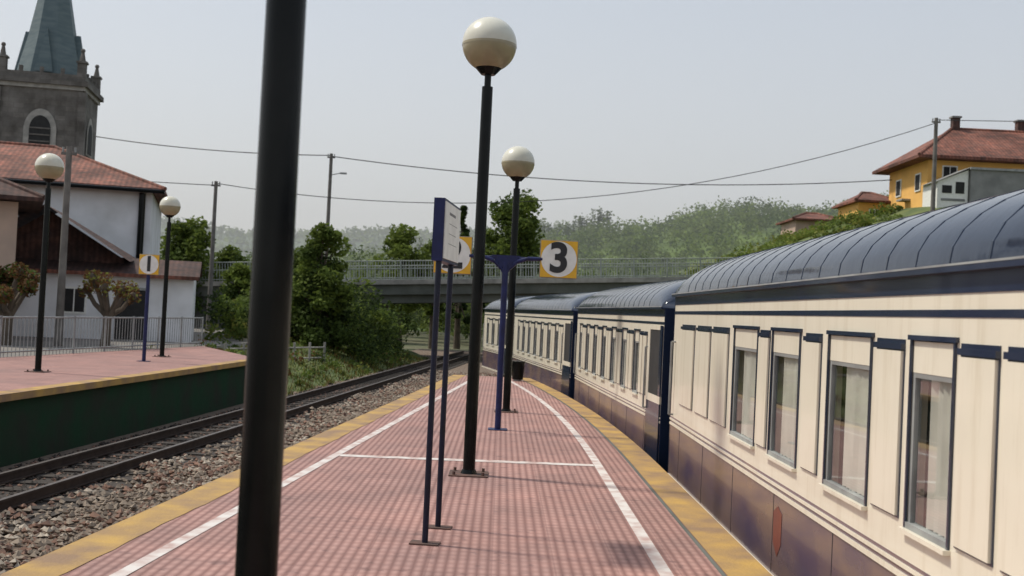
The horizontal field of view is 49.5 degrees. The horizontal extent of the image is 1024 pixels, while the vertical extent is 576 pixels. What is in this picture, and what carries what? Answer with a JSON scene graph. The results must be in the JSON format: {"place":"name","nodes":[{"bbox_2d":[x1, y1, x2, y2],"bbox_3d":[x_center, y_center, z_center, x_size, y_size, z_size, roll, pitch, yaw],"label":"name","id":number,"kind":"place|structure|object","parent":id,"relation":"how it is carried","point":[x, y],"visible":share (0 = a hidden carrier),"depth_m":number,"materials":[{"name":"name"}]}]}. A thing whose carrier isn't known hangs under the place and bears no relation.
{"place":"outdoors","nodes":[
{"label":"outdoors","id":0,"kind":"place"},
{"bbox_2d":[0,201,18,326],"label":"walls","id":1,"kind":"structure","parent":0,"point":[8,221],"depth_m":33.83,"materials":[{"name":"white paint"}]},
{"bbox_2d":[0,177,44,215],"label":"roof","id":2,"kind":"structure","parent":1,"relation":"on","point":[30,201],"depth_m":33.86,"materials":[{"name":"tile"}]},
{"bbox_2d":[16,183,161,257],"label":"walls","id":3,"kind":"structure","parent":0,"point":[110,216],"depth_m":43.58,"materials":[{"name":"white paint"}]},
{"bbox_2d":[0,141,167,204],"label":"roof","id":4,"kind":"structure","parent":3,"relation":"on","point":[18,160],"depth_m":44.59,"materials":[{"name":"tile"}]},
{"bbox_2d":[4,178,164,257],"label":"rain pipes","id":5,"kind":"object","parent":3,"relation":"attached to","point":[141,221],"visible":0.49,"depth_m":43.32,"materials":[{"name":"black metal"}]},
{"bbox_2d":[0,327,246,356],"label":"yard ground","id":6,"kind":"structure","parent":0,"point":[195,334],"depth_m":35.43,"materials":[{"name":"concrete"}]},
{"bbox_2d":[0,264,14,286],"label":"pollarded plane tree","id":7,"kind":"object","parent":6,"relation":"on","point":[5,278],"visible":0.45,"depth_m":32.46,"materials":[{"name":"green plant"}]},
{"bbox_2d":[0,261,39,345],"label":"pollarded plane tree","id":8,"kind":"object","parent":6,"relation":"on","point":[24,284],"visible":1,"depth_m":31.73,"materials":[{"name":"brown plant"}]},
{"bbox_2d":[0,0,103,159],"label":"church tower","id":9,"kind":"structure","parent":6,"relation":"on","point":[50,91],"depth_m":67.91,"materials":[{"name":"stone"}]},
{"bbox_2d":[22,109,92,158],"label":"belfry windows","id":10,"kind":"structure","parent":9,"relation":"in","point":[39,127],"depth_m":67.55,"materials":[{"name":"stone"}]},
{"bbox_2d":[54,146,76,345],"bbox_3d":[-13.293,-1.244,32.926,0.440,5.930,0.240,3,-1,0],"label":"utility pole","id":11,"kind":"object","parent":6,"relation":"on","point":[60,302],"visible":0.98,"depth_m":32.86,"materials":[{"name":"concrete"}]},
{"bbox_2d":[13,205,201,341],"bbox_3d":[-15.028,-0.504,40.662,7.000,4.630,3.980,3,-1,-14],"label":"white annex","id":12,"kind":"object","parent":6,"relation":"on","point":[85,252],"visible":0.5,"depth_m":39.55,"materials":[{"name":"paint"}]},
{"bbox_2d":[64,286,145,339],"bbox_3d":[-14.349,0.856,39.108,2.920,1.850,0.098,3,-1,-14],"label":"door and window","id":13,"kind":"structure","parent":12,"relation":"in","point":[74,304],"depth_m":39.26,"materials":[{"name":"black glass"}]},
{"bbox_2d":[77,268,141,346],"bbox_3d":[-12.110,0.620,33.422,1.808,2.358,1.761,3,-1,-28],"label":"pollarded plane tree","id":14,"kind":"object","parent":6,"relation":"on","point":[121,292],"visible":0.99,"depth_m":33.25,"materials":[{"name":"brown plant"}]},
{"bbox_2d":[160,215,226,312],"bbox_3d":[-17.388,-0.421,59.836,3.977,7.038,3.914,3,-1,0],"label":"broadleaf tree","id":15,"kind":"object","parent":6,"relation":"on","point":[187,242],"visible":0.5,"depth_m":59.29,"materials":[{"name":"green plant"}]},
{"bbox_2d":[206,181,220,328],"bbox_3d":[-14.837,-1.580,54.927,0.440,7.430,0.240,3,-1,0],"label":"utility pole","id":16,"kind":"object","parent":6,"relation":"on","point":[211,265],"visible":0.88,"depth_m":54.86,"materials":[{"name":"concrete"}]},
{"bbox_2d":[197,292,249,340],"bbox_3d":[-11.090,1.512,47.363,2.960,3.345,10.125,3,-1,0],"label":"hedge","id":17,"kind":"object","parent":6,"relation":"on","point":[239,310],"visible":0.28,"depth_m":44.00,"materials":[{"name":"green plant"}]},
{"bbox_2d":[214,244,251,278],"bbox_3d":[-15.624,0.413,61.982,3.062,5.638,2.842,3,-1,0],"label":"broadleaf tree","id":18,"kind":"object","parent":6,"relation":"on","point":[230,253],"visible":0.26,"depth_m":61.58,"materials":[{"name":"green plant"}]},
{"bbox_2d":[219,262,250,332],"bbox_3d":[-12.251,0.723,49.978,1.981,3.808,2.168,3,-1,0],"label":"broadleaf tree","id":19,"kind":"object","parent":6,"relation":"on","point":[239,273],"visible":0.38,"depth_m":49.66,"materials":[{"name":"green plant"}]},
{"bbox_2d":[160,245,652,338],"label":"tree belt","id":20,"kind":"object","parent":6,"relation":"on","point":[421,318],"visible":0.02,"depth_m":94.85,"materials":[{"name":"green plant"}]},
{"bbox_2d":[5,331,482,394],"bbox_3d":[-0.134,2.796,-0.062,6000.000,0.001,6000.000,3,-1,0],"label":"ground","id":21,"kind":"structure","parent":0,"point":[416,342],"depth_m":93.33,"materials":[{"name":"soil"}]},
{"bbox_2d":[0,346,245,467],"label":"side platform","id":22,"kind":"structure","parent":21,"relation":"on","point":[64,415],"depth_m":21.76,"materials":[{"name":"tile"}]},
{"bbox_2d":[24,153,63,372],"bbox_3d":[-9.163,-0.502,21.741,0.541,4.289,0.541,3,-1,0],"label":"street lamp","id":23,"kind":"object","parent":22,"relation":"on","point":[49,168],"visible":1,"depth_m":21.68,"materials":[{"name":"black metal"}]},
{"bbox_2d":[0,315,203,356],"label":"platform railing","id":24,"kind":"object","parent":22,"relation":"on","point":[104,346],"visible":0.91,"depth_m":30.27,"materials":[{"name":"grey metal"}]},
{"bbox_2d":[139,254,159,361],"bbox_3d":[-8.807,0.480,26.824,0.494,2.587,0.260,3,-1,0],"label":"platform number sign","id":25,"kind":"object","parent":22,"relation":"on","point":[149,264],"visible":1,"depth_m":26.77,"materials":[{"name":"metal"}]},
{"bbox_2d":[152,196,180,356],"bbox_3d":[-9.107,-0.308,29.239,0.541,4.239,0.541,3,-1,0],"label":"street lamp","id":26,"kind":"object","parent":22,"relation":"on","point":[170,207],"visible":1,"depth_m":29.18,"materials":[{"name":"black metal"}]},
{"bbox_2d":[0,349,496,573],"bbox_3d":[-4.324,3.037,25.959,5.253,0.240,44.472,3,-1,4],"label":"ballast stones","id":27,"kind":"object","parent":21,"relation":"on","point":[32,549],"visible":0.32,"depth_m":16.01,"materials":[{"name":"grey gravel"}]},
{"bbox_2d":[0,350,482,534],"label":"railway track","id":28,"kind":"structure","parent":27,"relation":"on","point":[69,484],"depth_m":18.67,"materials":[{"name":"metal"}]},
{"bbox_2d":[146,335,428,394],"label":"grass verge","id":29,"kind":"object","parent":21,"relation":"on","point":[332,374],"depth_m":42.02,"materials":[{"name":"green plant"}]},
{"bbox_2d":[224,342,325,361],"bbox_3d":[-8.567,2.594,40.584,0.100,1.200,6.050,2,-1,25],"label":"trackside fence","id":30,"kind":"object","parent":29,"relation":"on","point":[294,348],"visible":0.39,"depth_m":42.21,"materials":[{"name":"metal"}]},
{"bbox_2d":[290,246,312,336],"bbox_3d":[-9.759,0.772,50.985,2.794,5.388,2.934,3,-1,0],"label":"broadleaf tree","id":31,"kind":"object","parent":21,"relation":"on","point":[295,262],"visible":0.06,"depth_m":50.78,"materials":[{"name":"green plant"}]},
{"bbox_2d":[195,275,413,366],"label":"embankment shrubs","id":32,"kind":"object","parent":21,"relation":"on","point":[369,318],"visible":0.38,"depth_m":49.21,"materials":[{"name":"green plant"}]},
{"bbox_2d":[291,221,354,349],"bbox_3d":[-8.071,0.324,47.952,2.750,6.314,3.283,4,-2,-42],"label":"broadleaf tree","id":33,"kind":"object","parent":21,"relation":"on","point":[319,269],"visible":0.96,"depth_m":47.47,"materials":[{"name":"green plant"}]},
{"bbox_2d":[324,153,346,259],"bbox_3d":[-10.026,-1.908,61.976,1.120,11.200,0.260,3,-1,0],"label":"utility pole","id":34,"kind":"object","parent":21,"relation":"on","point":[331,157],"visible":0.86,"depth_m":61.98,"materials":[{"name":"concrete"}]},
{"bbox_2d":[94,120,1023,202],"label":"overhead wires","id":35,"kind":"object","parent":34,"relation":"attached to","point":[549,178],"visible":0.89,"depth_m":62.30,"materials":[{"name":"metal wire"}]},
{"bbox_2d":[0,375,771,575],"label":"island platform","id":36,"kind":"structure","parent":21,"relation":"on","point":[568,486],"depth_m":8.78,"materials":[{"name":"tile"}]},
{"bbox_2d":[234,0,306,575],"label":"street lamp","id":37,"kind":"object","parent":36,"relation":"on","point":[261,466],"visible":1,"depth_m":3.25,"materials":[{"name":"black metal"}]},
{"bbox_2d":[409,197,460,546],"bbox_3d":[-0.509,0.572,7.914,0.200,2.360,0.780,3,-1,5],"label":"notice board","id":38,"kind":"object","parent":36,"relation":"on","point":[446,231],"visible":1,"depth_m":7.59,"materials":[{"name":"paint"}]},
{"bbox_2d":[448,17,516,477],"bbox_3d":[-0.317,-0.423,10.910,0.541,4.499,0.541,3,-1,0],"label":"street lamp","id":39,"kind":"object","parent":36,"relation":"on","point":[489,45],"visible":1,"depth_m":10.84,"materials":[{"name":"black metal"}]},
{"bbox_2d":[433,236,578,430],"bbox_3d":[-0.134,0.620,15.149,1.974,2.622,0.260,3,-1,0],"label":"platform number sign","id":40,"kind":"object","parent":36,"relation":"on","point":[557,259],"visible":0.69,"depth_m":15.15,"materials":[{"name":"blue metal"}]},
{"bbox_2d":[494,146,534,412],"bbox_3d":[0.008,-0.151,17.938,0.541,4.299,0.541,3,-1,0],"label":"street lamp","id":41,"kind":"object","parent":36,"relation":"on","point":[518,163],"visible":0.98,"depth_m":17.87,"materials":[{"name":"black metal"}]},
{"bbox_2d":[512,361,525,380],"bbox_3d":[0.138,1.955,26.166,0.350,0.470,0.350,3,-1,0],"label":"litter bin","id":42,"kind":"object","parent":36,"relation":"on","point":[518,370],"visible":0.9,"depth_m":26.04,"materials":[{"name":"black paint"}]},
{"bbox_2d":[367,223,432,341],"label":"broadleaf tree","id":43,"kind":"object","parent":21,"relation":"on","point":[398,243],"visible":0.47,"depth_m":74.53,"materials":[{"name":"green plant"}]},
{"bbox_2d":[412,239,446,348],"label":"broadleaf tree","id":44,"kind":"object","parent":21,"relation":"on","point":[429,311],"visible":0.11,"depth_m":77.75,"materials":[{"name":"green plant"}]},
{"bbox_2d":[444,205,469,348],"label":"conifer tree","id":45,"kind":"object","parent":21,"relation":"on","point":[460,307],"visible":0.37,"depth_m":79.78,"materials":[{"name":"green plant"}]},
{"bbox_2d":[194,257,733,331],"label":"road bridge","id":46,"kind":"structure","parent":21,"relation":"on","point":[406,291],"depth_m":59.98,"materials":[{"name":"concrete"}]},
{"bbox_2d":[466,250,487,317],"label":"conifer tree","id":47,"kind":"object","parent":21,"relation":"on","point":[484,306],"visible":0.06,"depth_m":84.06,"materials":[{"name":"green plant"}]},
{"bbox_2d":[484,188,544,277],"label":"broadleaf tree","id":48,"kind":"object","parent":21,"relation":"on","point":[528,243],"visible":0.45,"depth_m":74.07,"materials":[{"name":"green plant"}]},
{"bbox_2d":[160,223,564,263],"bbox_3d":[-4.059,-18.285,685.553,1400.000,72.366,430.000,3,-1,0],"label":"distant hill","id":49,"kind":"structure","parent":0,"point":[296,246],"depth_m":641.36,"materials":[{"name":"green plant"}]},
{"bbox_2d":[159,216,615,260],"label":"distant forest","id":50,"kind":"object","parent":49,"relation":"on","point":[425,234],"visible":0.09,"depth_m":656.73,"materials":[{"name":"plant"}]},
{"bbox_2d":[0,0,1023,234],"label":"sky","id":51,"kind":"structure","parent":0,"point":[661,92],"materials":[{"name":"grey"}]},
{"bbox_2d":[340,216,791,332],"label":"wooded hill","id":52,"kind":"structure","parent":0,"point":[672,254],"depth_m":239.38,"materials":[{"name":"plant"}]},
{"bbox_2d":[414,206,611,252],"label":"skyline trees","id":53,"kind":"object","parent":52,"relation":"on","point":[581,223],"visible":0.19,"depth_m":300.44,"materials":[{"name":"plant"}]},
{"bbox_2d":[159,190,888,328],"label":"hill forest","id":54,"kind":"object","parent":52,"relation":"on","point":[714,228],"visible":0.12,"depth_m":247.40,"materials":[{"name":"green plant"}]},
{"bbox_2d":[663,206,948,276],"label":"grass hillside","id":55,"kind":"structure","parent":0,"point":[905,212],"depth_m":60.18,"materials":[{"name":"green plant"}]},
{"bbox_2d":[668,202,904,276],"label":"hillside bushes","id":56,"kind":"object","parent":55,"relation":"on","point":[786,238],"visible":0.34,"depth_m":62.03,"materials":[{"name":"green plant"}]},
{"bbox_2d":[776,212,836,234],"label":"red roof house","id":57,"kind":"structure","parent":55,"relation":"on","point":[799,221],"depth_m":76.57,"materials":[{"name":"tile"}]},
{"bbox_2d":[838,202,887,218],"bbox_3d":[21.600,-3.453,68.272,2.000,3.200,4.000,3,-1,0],"label":"walls","id":58,"kind":"structure","parent":55,"relation":"on","point":[862,206],"depth_m":66.31,"materials":[{"name":"yellow paint"}]},
{"bbox_2d":[832,191,890,208],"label":"roof","id":59,"kind":"structure","parent":58,"relation":"on","point":[867,197],"depth_m":67.00,"materials":[{"name":"tile"}]},
{"bbox_2d":[930,118,940,210],"bbox_3d":[21.775,-5.441,57.314,0.440,6.700,0.260,3,-1,0],"label":"utility pole","id":60,"kind":"object","parent":55,"relation":"on","point":[933,183],"visible":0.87,"depth_m":57.26,"materials":[{"name":"concrete"}]},
{"bbox_2d":[922,169,968,207],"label":"white shed","id":61,"kind":"structure","parent":55,"relation":"on","point":[951,189],"depth_m":57.72,"materials":[{"name":"white paint"}]},
{"bbox_2d":[941,182,964,200],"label":"windows","id":62,"kind":"structure","parent":61,"relation":"in","point":[960,186],"depth_m":57.69,"materials":[{"name":"black glass"}]},
{"bbox_2d":[889,160,1023,208],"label":"walls","id":63,"kind":"structure","parent":55,"relation":"on","point":[907,174],"depth_m":61.60,"materials":[{"name":"yellow paint"}]},
{"bbox_2d":[872,127,1023,174],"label":"roof","id":64,"kind":"structure","parent":63,"relation":"on","point":[984,145],"depth_m":61.31,"materials":[{"name":"tile"}]},
{"bbox_2d":[949,116,1023,130],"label":"chimneys","id":65,"kind":"object","parent":64,"relation":"on","point":[954,125],"visible":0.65,"depth_m":63.35,"materials":[{"name":"brick"}]},
{"bbox_2d":[895,165,1023,201],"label":"windows","id":66,"kind":"structure","parent":63,"relation":"attached to","point":[947,170],"depth_m":61.56,"materials":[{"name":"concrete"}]},
{"bbox_2d":[953,167,1023,201],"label":"grey outbuilding","id":67,"kind":"structure","parent":55,"relation":"on","point":[985,182],"depth_m":57.54,"materials":[{"name":"grey concrete"}]},
{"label":"railway track","id":68,"kind":"structure","parent":0,"visible":0},
{"bbox_2d":[482,296,534,376],"bbox_3d":[0.694,1.818,36.191,2.595,3.114,4.962,3,-1,-11],"label":"passenger railcar","id":69,"kind":"object","parent":68,"relation":"on","point":[490,340],"visible":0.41,"depth_m":36.66,"materials":[{"name":"beige paint"}]},
{"bbox_2d":[486,318,499,346],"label":"window frames","id":70,"kind":"structure","parent":69,"relation":"in","point":[493,328],"depth_m":36.65,"materials":[{"name":"blue paint"}]},
{"bbox_2d":[503,317,506,376],"bbox_3d":[-0.169,1.946,34.025,0.070,2.120,0.900,3,-1,-11],"label":"vestibule door","id":71,"kind":"structure","parent":69,"relation":"in","point":[506,317],"depth_m":34.27,"materials":[{"name":"blue paint"}]},
{"bbox_2d":[511,291,599,398],"bbox_3d":[1.874,1.688,28.425,2.595,3.130,9.549,3,-1,-7],"label":"passenger railcar","id":72,"kind":"object","parent":68,"relation":"on","point":[545,329],"visible":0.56,"depth_m":26.69,"materials":[{"name":"beige paint"}]},
{"bbox_2d":[516,319,559,362],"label":"window frames","id":73,"kind":"structure","parent":72,"relation":"in","point":[542,323],"depth_m":27.78,"materials":[{"name":"blue paint"}]},
{"bbox_2d":[561,321,572,396],"bbox_3d":[1.171,1.776,24.042,0.070,2.132,0.900,3,-1,-7],"label":"vestibule door","id":74,"kind":"structure","parent":72,"relation":"in","point":[567,342],"depth_m":24.01,"materials":[{"name":"blue paint"}]},
{"bbox_2d":[573,278,687,472],"bbox_3d":[2.828,1.482,18.500,2.595,3.181,9.192,3,-1,-3],"label":"passenger railcar","id":75,"kind":"object","parent":68,"relation":"on","point":[622,347],"visible":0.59,"depth_m":16.29,"materials":[{"name":"beige paint"}]},
{"bbox_2d":[577,323,640,394],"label":"window frames","id":76,"kind":"structure","parent":75,"relation":"in","point":[624,337],"depth_m":18.10,"materials":[{"name":"blue paint"}]},
{"bbox_2d":[644,325,663,461],"bbox_3d":[1.814,1.564,14.353,0.070,2.166,0.900,3,-1,-3],"label":"vestibule door","id":77,"kind":"structure","parent":75,"relation":"in","point":[655,343],"depth_m":14.31,"materials":[{"name":"blue paint"}]},
{"bbox_2d":[668,189,1023,575],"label":"passenger railcar","id":78,"kind":"object","parent":68,"relation":"on","point":[848,403],"visible":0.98,"depth_m":6.26,"materials":[{"name":"beige paint"}]},
{"bbox_2d":[726,325,959,555],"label":"window frames","id":79,"kind":"structure","parent":78,"relation":"in","point":[935,361],"depth_m":6.31,"materials":[{"name":"blue paint"}]}
]}

